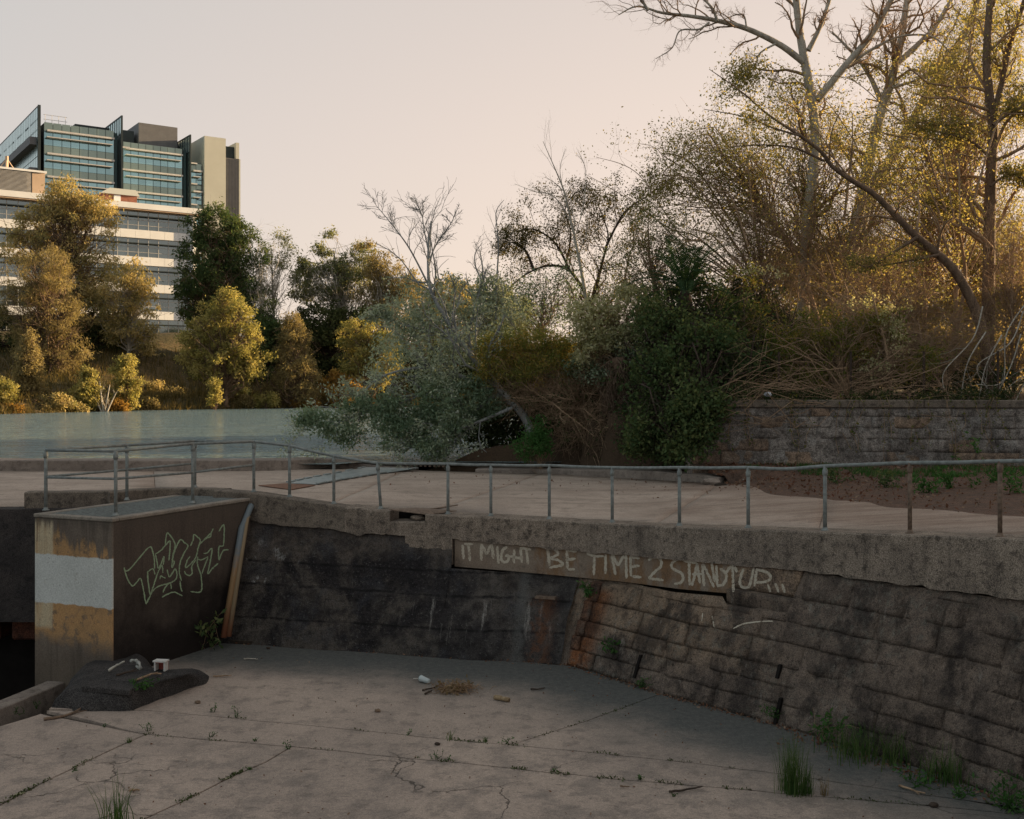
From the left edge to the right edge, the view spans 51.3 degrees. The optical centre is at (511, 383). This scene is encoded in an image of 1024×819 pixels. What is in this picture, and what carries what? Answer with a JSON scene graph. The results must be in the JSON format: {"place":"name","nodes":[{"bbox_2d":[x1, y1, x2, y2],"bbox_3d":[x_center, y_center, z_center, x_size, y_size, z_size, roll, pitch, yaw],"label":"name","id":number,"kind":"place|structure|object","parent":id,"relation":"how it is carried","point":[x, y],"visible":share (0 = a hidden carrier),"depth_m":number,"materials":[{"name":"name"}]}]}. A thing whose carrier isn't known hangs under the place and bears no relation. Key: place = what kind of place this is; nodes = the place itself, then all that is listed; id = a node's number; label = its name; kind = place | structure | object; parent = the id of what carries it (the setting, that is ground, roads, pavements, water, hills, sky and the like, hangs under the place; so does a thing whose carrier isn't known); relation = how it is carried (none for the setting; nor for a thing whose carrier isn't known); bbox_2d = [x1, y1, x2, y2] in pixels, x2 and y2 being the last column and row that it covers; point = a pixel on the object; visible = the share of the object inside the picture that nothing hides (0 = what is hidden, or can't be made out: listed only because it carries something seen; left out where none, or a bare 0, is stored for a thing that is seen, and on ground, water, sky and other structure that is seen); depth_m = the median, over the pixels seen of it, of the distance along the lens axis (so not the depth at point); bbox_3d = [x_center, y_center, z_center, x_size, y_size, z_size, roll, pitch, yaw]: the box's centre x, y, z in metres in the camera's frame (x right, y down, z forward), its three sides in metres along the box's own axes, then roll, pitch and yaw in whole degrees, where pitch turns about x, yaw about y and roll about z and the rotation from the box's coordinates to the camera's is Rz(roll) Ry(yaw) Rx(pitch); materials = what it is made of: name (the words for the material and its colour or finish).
{"place":"outdoors","nodes":[
{"label":"outdoors","id":0,"kind":"place"},
{"bbox_2d":[0,407,524,463],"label":"river","id":1,"kind":"structure","parent":0,"point":[31,435],"depth_m":43.85,"materials":[{"name":"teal liquid"}]},
{"bbox_2d":[0,643,1023,818],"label":"apron floor","id":2,"kind":"structure","parent":0,"point":[302,691],"depth_m":12.95,"materials":[{"name":"concrete"}]},
{"bbox_2d":[86,770,142,818],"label":"grass clump","id":3,"kind":"object","parent":2,"relation":"on","point":[118,813],"visible":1,"depth_m":10.87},
{"bbox_2d":[52,654,208,710],"bbox_3d":[-5.691,4.367,15.715,1.882,0.326,2.173,0,0,23],"label":"asphalt mound","id":4,"kind":"object","parent":2,"relation":"on","point":[95,685],"visible":0.91,"depth_m":15.14,"materials":[{"name":"asphalt"}]},
{"bbox_2d":[34,495,250,688],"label":"concrete pier","id":5,"kind":"structure","parent":2,"relation":"on","point":[148,579],"depth_m":16.82,"materials":[{"name":"concrete"}]},
{"bbox_2d":[42,440,256,515],"bbox_3d":[-6.169,1.531,18.367,1.766,1.058,3.288,0,0,28],"label":"pier railing","id":6,"kind":"object","parent":5,"relation":"on","point":[192,472],"visible":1,"depth_m":18.19,"materials":[{"name":"metal"}]},
{"bbox_2d":[425,674,496,696],"bbox_3d":[-0.728,4.410,15.565,0.993,0.261,0.607,0,0,29],"label":"dry grass nest","id":7,"kind":"object","parent":2,"relation":"on","point":[450,687],"visible":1,"depth_m":15.56,"materials":[{"name":"plant"}]},
{"bbox_2d":[0,693,1015,818],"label":"joint moss","id":8,"kind":"object","parent":2,"relation":"on","point":[241,771],"visible":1,"depth_m":12.21,"materials":[{"name":"green plant"}]},
{"bbox_2d":[213,489,1023,806],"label":"retaining wall","id":9,"kind":"structure","parent":2,"relation":"on","point":[841,629],"depth_m":15.59,"materials":[{"name":"concrete"}]},
{"bbox_2d":[221,503,253,637],"bbox_3d":[-4.826,3.243,18.674,0.155,2.213,1.055,0,0,15],"label":"conduit pipe","id":10,"kind":"object","parent":9,"relation":"attached to","point":[247,513],"visible":1,"depth_m":18.59,"materials":[{"name":"metal"}]},
{"bbox_2d":[0,468,1023,601],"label":"weir deck","id":11,"kind":"structure","parent":9,"relation":"on","point":[575,498],"depth_m":20.82,"materials":[{"name":"concrete"}]},
{"bbox_2d":[24,490,113,507],"bbox_3d":[-7.908,2.201,19.112,1.491,0.578,0.321,0,0,-10],"label":"parapet stub","id":12,"kind":"object","parent":11,"relation":"on","point":[67,499],"visible":0.58,"depth_m":18.96,"materials":[{"name":"concrete"}]},
{"bbox_2d":[108,487,231,503],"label":"rounded kerb","id":13,"kind":"structure","parent":11,"relation":"on","point":[140,493],"depth_m":19.58,"materials":[{"name":"concrete"}]},
{"bbox_2d":[258,466,418,489],"bbox_3d":[-4.105,2.205,25.089,1.616,0.109,5.942,0,0,19],"label":"steel cover strip","id":14,"kind":"object","parent":11,"relation":"on","point":[363,471],"visible":0.89,"depth_m":25.23,"materials":[{"name":"metal"}]},
{"bbox_2d":[710,464,1023,516],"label":"dirt patch","id":15,"kind":"object","parent":11,"relation":"on","point":[1014,504],"visible":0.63,"depth_m":19.64,"materials":[{"name":"soil"}]},
{"bbox_2d":[702,461,1023,513],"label":"leaf litter","id":16,"kind":"object","parent":15,"relation":"on","point":[810,486],"visible":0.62,"depth_m":21.45,"materials":[{"name":"plant"}]},
{"bbox_2d":[746,459,1023,477],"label":"weeds","id":17,"kind":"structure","parent":15,"relation":"on","point":[868,473],"depth_m":22.64,"materials":[{"name":"green plant"}]},
{"bbox_2d":[254,440,1023,536],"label":"deck railing","id":18,"kind":"object","parent":9,"relation":"on","point":[825,474],"visible":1,"depth_m":16.48,"materials":[{"name":"metal"}]},
{"bbox_2d":[235,642,1003,803],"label":"leaf litter","id":19,"kind":"object","parent":2,"relation":"on","point":[767,721],"visible":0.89,"depth_m":13.91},
{"bbox_2d":[767,731,811,797],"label":"reed clump","id":20,"kind":"object","parent":2,"relation":"on","point":[792,782],"visible":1,"depth_m":11.70,"materials":[{"name":"green plant"}]},
{"bbox_2d":[807,707,862,743],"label":"weed","id":21,"kind":"object","parent":2,"relation":"on","point":[827,730],"visible":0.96,"depth_m":13.31,"materials":[{"name":"green plant"}]},
{"bbox_2d":[805,716,899,768],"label":"grass clump","id":22,"kind":"object","parent":2,"relation":"on","point":[855,749],"visible":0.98,"depth_m":12.83,"materials":[{"name":"plant"}]},
{"bbox_2d":[859,724,920,771],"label":"grass clump","id":23,"kind":"object","parent":2,"relation":"on","point":[892,760],"visible":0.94,"depth_m":12.63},
{"bbox_2d":[910,737,969,788],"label":"grass clump","id":24,"kind":"object","parent":2,"relation":"on","point":[947,776],"visible":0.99,"depth_m":12.05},
{"bbox_2d":[958,769,1023,814],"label":"weed","id":25,"kind":"object","parent":2,"relation":"on","point":[1006,801],"visible":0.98,"depth_m":11.34,"materials":[{"name":"green plant"}]},
{"bbox_2d":[0,331,1023,471],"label":"river banks","id":26,"kind":"object","parent":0,"point":[499,454],"visible":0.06,"depth_m":28.62,"materials":[{"name":"soil"}]},
{"bbox_2d":[10,326,49,397],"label":"cypress tree","id":27,"kind":"object","parent":26,"relation":"on","point":[29,370],"visible":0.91,"depth_m":78.62,"materials":[{"name":"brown plant"}]},
{"bbox_2d":[0,240,97,374],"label":"casuarina tree","id":28,"kind":"object","parent":26,"relation":"on","point":[52,335],"visible":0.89,"depth_m":89.30,"materials":[{"name":"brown plant"}]},
{"bbox_2d":[34,392,79,411],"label":"riverside shrub","id":29,"kind":"object","parent":26,"relation":"on","point":[58,400],"visible":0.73,"depth_m":77.61,"materials":[{"name":"yellow plant"}]},
{"bbox_2d":[0,172,125,346],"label":"eucalyptus tree","id":30,"kind":"object","parent":26,"relation":"on","point":[64,209],"visible":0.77,"depth_m":98.15,"materials":[{"name":"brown plant"}]},
{"bbox_2d":[63,363,106,410],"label":"riverside shrub","id":31,"kind":"object","parent":26,"relation":"on","point":[86,388],"visible":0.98,"depth_m":79.63,"materials":[{"name":"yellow plant"}]},
{"bbox_2d":[0,156,201,332],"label":"white office building","id":32,"kind":"structure","parent":26,"relation":"on","point":[152,233],"depth_m":145.02,"materials":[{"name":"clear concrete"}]},
{"bbox_2d":[63,310,140,351],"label":"dark tree","id":33,"kind":"object","parent":26,"relation":"on","point":[100,345],"visible":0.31,"depth_m":98.17,"materials":[{"name":"green plant"}]},
{"bbox_2d":[0,105,239,320],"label":"glass office tower","id":34,"kind":"structure","parent":26,"relation":"on","point":[155,164],"depth_m":199.03,"materials":[{"name":"glass"}]},
{"bbox_2d":[107,352,147,410],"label":"riverside shrub","id":35,"kind":"object","parent":26,"relation":"on","point":[129,383],"visible":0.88,"depth_m":81.63,"materials":[{"name":"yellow plant"}]},
{"bbox_2d":[91,255,166,356],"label":"eucalyptus tree","id":36,"kind":"object","parent":26,"relation":"on","point":[130,307],"visible":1,"depth_m":96.35,"materials":[{"name":"green plant"}]},
{"bbox_2d":[0,457,418,471],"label":"kerb","id":37,"kind":"structure","parent":26,"relation":"on","point":[87,464],"depth_m":27.05,"materials":[{"name":"concrete"}]},
{"bbox_2d":[163,196,263,333],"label":"eucalyptus tree","id":38,"kind":"object","parent":26,"relation":"on","point":[219,246],"visible":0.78,"depth_m":102.97,"materials":[{"name":"green plant"}]},
{"bbox_2d":[204,376,225,409],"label":"riverside shrub","id":39,"kind":"object","parent":26,"relation":"on","point":[214,397],"visible":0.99,"depth_m":85.86,"materials":[{"name":"yellow plant"}]},
{"bbox_2d":[173,286,278,406],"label":"wattle tree","id":40,"kind":"object","parent":26,"relation":"on","point":[220,353],"visible":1,"depth_m":88.13,"materials":[{"name":"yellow plant"}]},
{"bbox_2d":[0,344,469,413],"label":"bank grass","id":41,"kind":"structure","parent":26,"relation":"on","point":[199,393],"depth_m":89.62,"materials":[{"name":"plant"}]},
{"bbox_2d":[237,227,282,361],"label":"sapling tree","id":42,"kind":"object","parent":26,"relation":"on","point":[264,259],"visible":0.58,"depth_m":102.82,"materials":[{"name":"green plant"}]},
{"bbox_2d":[241,313,311,382],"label":"dark tree","id":43,"kind":"object","parent":26,"relation":"on","point":[270,341],"visible":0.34,"depth_m":99.93,"materials":[{"name":"green plant"}]},
{"bbox_2d":[249,218,307,326],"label":"sapling tree","id":44,"kind":"object","parent":26,"relation":"on","point":[278,276],"visible":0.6,"depth_m":105.82,"materials":[{"name":"green plant"}]},
{"bbox_2d":[260,310,326,407],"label":"cypress tree","id":45,"kind":"object","parent":26,"relation":"on","point":[295,357],"visible":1,"depth_m":91.35,"materials":[{"name":"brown plant"}]},
{"bbox_2d":[284,225,380,378],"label":"umbrella tree","id":46,"kind":"object","parent":26,"relation":"on","point":[342,273],"visible":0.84,"depth_m":107.42,"materials":[{"name":"green plant"}]},
{"bbox_2d":[290,292,380,385],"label":"dark tree","id":47,"kind":"object","parent":26,"relation":"on","point":[324,334],"visible":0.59,"depth_m":102.58,"materials":[{"name":"green plant"}]},
{"bbox_2d":[314,367,361,407],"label":"orange shrub","id":48,"kind":"object","parent":26,"relation":"on","point":[333,376],"visible":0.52,"depth_m":92.64,"materials":[{"name":"brown plant"}]},
{"bbox_2d":[332,316,403,397],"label":"wattle tree","id":49,"kind":"object","parent":26,"relation":"on","point":[361,353],"visible":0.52,"depth_m":94.52,"materials":[{"name":"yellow plant"}]},
{"bbox_2d":[349,237,427,349],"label":"eucalyptus tree","id":50,"kind":"object","parent":26,"relation":"on","point":[377,290],"visible":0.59,"depth_m":104.34,"materials":[{"name":"green plant"}]},
{"bbox_2d":[275,177,556,470],"bbox_3d":[-2.369,-1.764,29.648,8.395,8.404,5.010,0,0,-27],"label":"silver willow","id":51,"kind":"object","parent":26,"relation":"on","point":[386,406],"visible":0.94,"depth_m":29.07,"materials":[{"name":"grey plant"}]},
{"bbox_2d":[390,270,475,354],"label":"eucalyptus tree","id":52,"kind":"object","parent":26,"relation":"on","point":[448,299],"visible":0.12,"depth_m":110.83,"materials":[{"name":"green plant"}]},
{"bbox_2d":[380,339,503,391],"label":"dark tree","id":53,"kind":"object","parent":26,"relation":"on","point":[412,362],"visible":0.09,"depth_m":102.95,"materials":[{"name":"green plant"}]},
{"bbox_2d":[464,311,581,433],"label":"wattle bush","id":54,"kind":"object","parent":26,"relation":"on","point":[520,346],"visible":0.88,"depth_m":28.83,"materials":[{"name":"green plant"}]},
{"bbox_2d":[503,413,556,472],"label":"fresh shrub","id":55,"kind":"object","parent":26,"relation":"on","point":[537,441],"visible":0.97,"depth_m":27.33,"materials":[{"name":"green plant"}]},
{"bbox_2d":[466,242,605,347],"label":"leafy tree","id":56,"kind":"object","parent":26,"relation":"on","point":[546,306],"visible":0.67,"depth_m":32.39,"materials":[{"name":"green plant"}]},
{"bbox_2d":[455,325,635,452],"bbox_3d":[2.104,0.462,30.915,7.915,5.133,5.617,0,0,18],"label":"dark understorey","id":57,"kind":"object","parent":26,"relation":"on","point":[497,432],"visible":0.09,"depth_m":30.42,"materials":[{"name":"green plant"}]},
{"bbox_2d":[474,323,625,465],"bbox_3d":[1.577,0.500,28.705,5.081,4.394,3.716,0,0,36],"label":"thicket","id":58,"kind":"object","parent":26,"relation":"on","point":[571,416],"visible":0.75,"depth_m":28.32,"materials":[{"name":"brown plant"}]},
{"bbox_2d":[516,120,593,328],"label":"pale bare tree","id":59,"kind":"object","parent":26,"relation":"on","point":[577,248],"visible":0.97,"depth_m":31.97,"materials":[{"name":"grey plant"}]},
{"bbox_2d":[471,159,677,327],"bbox_3d":[1.909,-2.852,33.794,6.729,8.464,3.485,0,0,0],"label":"gnarled tree","id":60,"kind":"object","parent":26,"relation":"on","point":[521,245],"visible":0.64,"depth_m":33.90,"materials":[{"name":"brown plant"}]},
{"bbox_2d":[475,467,724,482],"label":"broken kerb","id":61,"kind":"structure","parent":26,"relation":"on","point":[666,475],"depth_m":25.61,"materials":[{"name":"concrete"}]},
{"bbox_2d":[561,326,646,396],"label":"grey shrub","id":62,"kind":"object","parent":26,"relation":"on","point":[592,371],"visible":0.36,"depth_m":28.21,"materials":[{"name":"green plant"}]},
{"bbox_2d":[547,272,673,402],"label":"creeper bush","id":63,"kind":"object","parent":26,"relation":"on","point":[598,339],"visible":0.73,"depth_m":28.12,"materials":[{"name":"green plant"}]},
{"bbox_2d":[596,352,644,422],"bbox_3d":[3.123,0.508,27.997,1.825,2.816,1.315,0,0,-31],"label":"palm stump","id":64,"kind":"object","parent":26,"relation":"on","point":[610,398],"visible":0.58,"depth_m":27.67,"materials":[{"name":"brown plant"}]},
{"bbox_2d":[570,199,729,310],"bbox_3d":[4.083,-3.025,31.600,4.514,6.074,3.272,0,0,21],"label":"leafy tree","id":65,"kind":"object","parent":26,"relation":"on","point":[649,264],"visible":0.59,"depth_m":31.44,"materials":[{"name":"green plant"}]},
{"bbox_2d":[623,235,739,316],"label":"palm tree","id":66,"kind":"object","parent":26,"relation":"on","point":[683,280],"visible":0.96,"depth_m":27.31,"materials":[{"name":"green plant"}]},
{"bbox_2d":[594,244,790,475],"bbox_3d":[4.690,-0.736,26.698,5.133,6.419,6.853,0,0,0],"label":"ivy bush","id":67,"kind":"object","parent":26,"relation":"on","point":[673,370],"visible":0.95,"depth_m":25.21,"materials":[{"name":"green plant"}]},
{"bbox_2d":[648,255,780,427],"bbox_3d":[5.026,-0.826,26.942,4.379,5.386,2.443,0,0,-27],"label":"yellow creeper","id":68,"kind":"object","parent":67,"relation":"on","point":[730,275],"visible":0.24,"depth_m":27.34,"materials":[{"name":"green plant"}]},
{"bbox_2d":[601,91,826,341],"bbox_3d":[6.026,-5.007,31.864,6.900,7.523,4.695,0,0,0],"label":"leafy tree","id":69,"kind":"object","parent":26,"relation":"on","point":[738,180],"visible":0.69,"depth_m":31.75,"materials":[{"name":"green plant"}]},
{"bbox_2d":[576,106,865,396],"bbox_3d":[6.332,-3.841,31.428,8.864,9.273,6.552,0,0,12],"label":"tangled tree","id":70,"kind":"object","parent":26,"relation":"on","point":[700,240],"visible":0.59,"depth_m":31.13,"materials":[{"name":"brown plant"}]},
{"bbox_2d":[683,163,856,337],"bbox_3d":[7.366,-2.955,31.096,5.172,7.020,4.366,0,0,0],"label":"twig thicket","id":71,"kind":"object","parent":26,"relation":"on","point":[763,251],"visible":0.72,"depth_m":30.76,"materials":[{"name":"brown plant"}]},
{"bbox_2d":[596,0,981,342],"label":"bare tree","id":72,"kind":"object","parent":26,"relation":"on","point":[801,58],"visible":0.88,"depth_m":33.70,"materials":[{"name":"brown plant"}]},
{"bbox_2d":[743,212,877,324],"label":"golden tree","id":73,"kind":"object","parent":26,"relation":"on","point":[817,301],"visible":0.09,"depth_m":54.31,"materials":[{"name":"yellow plant"}]},
{"bbox_2d":[652,65,973,359],"bbox_3d":[9.559,-4.491,33.367,10.524,10.648,6.687,0,0,0],"label":"tangled tree","id":74,"kind":"object","parent":26,"relation":"on","point":[845,214],"visible":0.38,"depth_m":32.25,"materials":[{"name":"brown plant"}]},
{"bbox_2d":[739,53,893,260],"bbox_3d":[9.971,-6.125,34.997,6.164,9.493,4.370,0,0,-26],"label":"leafy tree","id":75,"kind":"object","parent":26,"relation":"on","point":[801,175],"visible":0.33,"depth_m":34.67,"materials":[{"name":"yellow plant"}]},
{"bbox_2d":[736,259,922,397],"bbox_3d":[7.545,-1.326,25.555,4.387,3.757,1.360,0,0,8],"label":"pale shrub","id":76,"kind":"object","parent":26,"relation":"on","point":[895,336],"visible":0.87,"depth_m":25.40,"materials":[{"name":"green plant"}]},
{"bbox_2d":[745,297,913,396],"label":"twig thicket","id":77,"kind":"object","parent":26,"relation":"on","point":[808,348],"visible":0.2,"depth_m":26.64,"materials":[{"name":"brown plant"}]},
{"bbox_2d":[699,69,996,396],"bbox_3d":[8.954,-3.692,27.254,8.431,8.593,2.769,0,0,-7],"label":"leaning tree","id":78,"kind":"object","parent":26,"relation":"on","point":[926,245],"visible":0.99,"depth_m":27.66,"materials":[{"name":"brown plant"}]},
{"bbox_2d":[677,313,1018,441],"bbox_3d":[7.560,-0.139,24.639,7.954,3.086,3.548,0,0,0],"label":"overhanging groundcover","id":79,"kind":"object","parent":26,"relation":"on","point":[821,394],"visible":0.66,"depth_m":24.26,"materials":[{"name":"brown plant"}]},
{"bbox_2d":[750,299,952,395],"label":"flowering shrub","id":80,"kind":"object","parent":26,"relation":"on","point":[830,346],"visible":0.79,"depth_m":25.60,"materials":[{"name":"green plant"}]},
{"bbox_2d":[685,399,1023,473],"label":"block wall","id":81,"kind":"structure","parent":26,"relation":"on","point":[771,445],"depth_m":23.98,"materials":[{"name":"grey stone"}]},
{"bbox_2d":[704,391,1010,460],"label":"wall creeper","id":82,"kind":"object","parent":81,"relation":"attached to","point":[912,440],"depth_m":23.85,"materials":[{"name":"brown plant"}]},
{"bbox_2d":[707,351,1023,399],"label":"wire fence","id":83,"kind":"object","parent":81,"relation":"on","point":[923,360],"visible":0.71,"depth_m":24.62,"materials":[{"name":"grey metal"}]},
{"bbox_2d":[928,305,1023,399],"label":"hanging twigs","id":84,"kind":"object","parent":81,"relation":"hanging from","point":[991,354],"visible":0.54,"depth_m":24.45,"materials":[{"name":"brown plant"}]},
{"bbox_2d":[776,170,947,336],"bbox_3d":[10.566,-3.293,32.928,6.332,7.590,4.743,0,0,0],"label":"twig thicket","id":85,"kind":"object","parent":26,"relation":"on","point":[842,241],"visible":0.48,"depth_m":32.87,"materials":[{"name":"brown plant"}]},
{"bbox_2d":[715,255,1023,398],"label":"dark understorey","id":86,"kind":"object","parent":26,"relation":"on","point":[787,321],"visible":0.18,"depth_m":28.68,"materials":[{"name":"green plant"}]},
{"bbox_2d":[783,209,993,395],"bbox_3d":[10.258,-2.133,28.936,5.567,5.882,4.297,0,0,0],"label":"twig thicket","id":87,"kind":"object","parent":26,"relation":"on","point":[887,290],"visible":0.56,"depth_m":28.87,"materials":[{"name":"brown plant"}]},
{"bbox_2d":[788,0,998,394],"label":"forked tree","id":88,"kind":"object","parent":26,"relation":"on","point":[888,81],"visible":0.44,"depth_m":37.82,"materials":[{"name":"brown plant"}]},
{"bbox_2d":[766,56,1023,396],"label":"tangled tree","id":89,"kind":"object","parent":26,"relation":"on","point":[938,224],"visible":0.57,"depth_m":30.34,"materials":[{"name":"brown plant"}]},
{"bbox_2d":[783,251,1022,395],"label":"twig thicket","id":90,"kind":"object","parent":26,"relation":"on","point":[955,344],"visible":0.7,"depth_m":27.40,"materials":[{"name":"brown plant"}]},
{"bbox_2d":[813,221,1004,384],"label":"golden tree","id":91,"kind":"object","parent":26,"relation":"on","point":[945,290],"visible":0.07,"depth_m":51.31,"materials":[{"name":"yellow plant"}]},
{"bbox_2d":[825,304,1023,392],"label":"golden tree","id":92,"kind":"object","parent":26,"relation":"on","point":[966,352],"visible":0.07,"depth_m":45.36,"materials":[{"name":"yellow plant"}]},
{"bbox_2d":[837,129,1023,341],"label":"leafy tree","id":93,"kind":"object","parent":26,"relation":"on","point":[934,266],"visible":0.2,"depth_m":35.89,"materials":[{"name":"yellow plant"}]},
{"bbox_2d":[842,0,1023,315],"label":"slanting tree","id":94,"kind":"object","parent":26,"relation":"on","point":[951,30],"visible":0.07,"depth_m":39.80,"materials":[{"name":"brown plant"}]},
{"bbox_2d":[847,0,1023,340],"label":"leafy tree","id":95,"kind":"object","parent":26,"relation":"on","point":[924,93],"visible":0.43,"depth_m":32.85,"materials":[{"name":"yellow plant"}]},
{"bbox_2d":[888,0,1023,395],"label":"brown tree","id":96,"kind":"object","parent":26,"relation":"on","point":[989,179],"visible":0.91,"depth_m":29.89,"materials":[{"name":"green plant"}]},
{"bbox_2d":[930,215,1023,391],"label":"golden tree","id":97,"kind":"object","parent":26,"relation":"on","point":[974,281],"visible":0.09,"depth_m":49.55,"materials":[{"name":"yellow plant"}]},
{"bbox_2d":[951,172,1023,397],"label":"twig thicket","id":98,"kind":"object","parent":26,"relation":"on","point":[1011,292],"visible":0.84,"depth_m":28.95,"materials":[{"name":"brown plant"}]},
{"bbox_2d":[0,0,1023,343],"label":"sky","id":99,"kind":"structure","parent":0,"point":[322,101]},
{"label":"channel bed","id":100,"kind":"structure","parent":0,"visible":0},
{"bbox_2d":[0,681,63,725],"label":"channel wall","id":101,"kind":"structure","parent":100,"relation":"on","point":[46,694],"depth_m":15.93,"materials":[{"name":"concrete"}]},
{"bbox_2d":[0,507,71,699],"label":"weir face","id":102,"kind":"object","parent":100,"relation":"on","point":[17,599],"visible":0.32,"depth_m":18.52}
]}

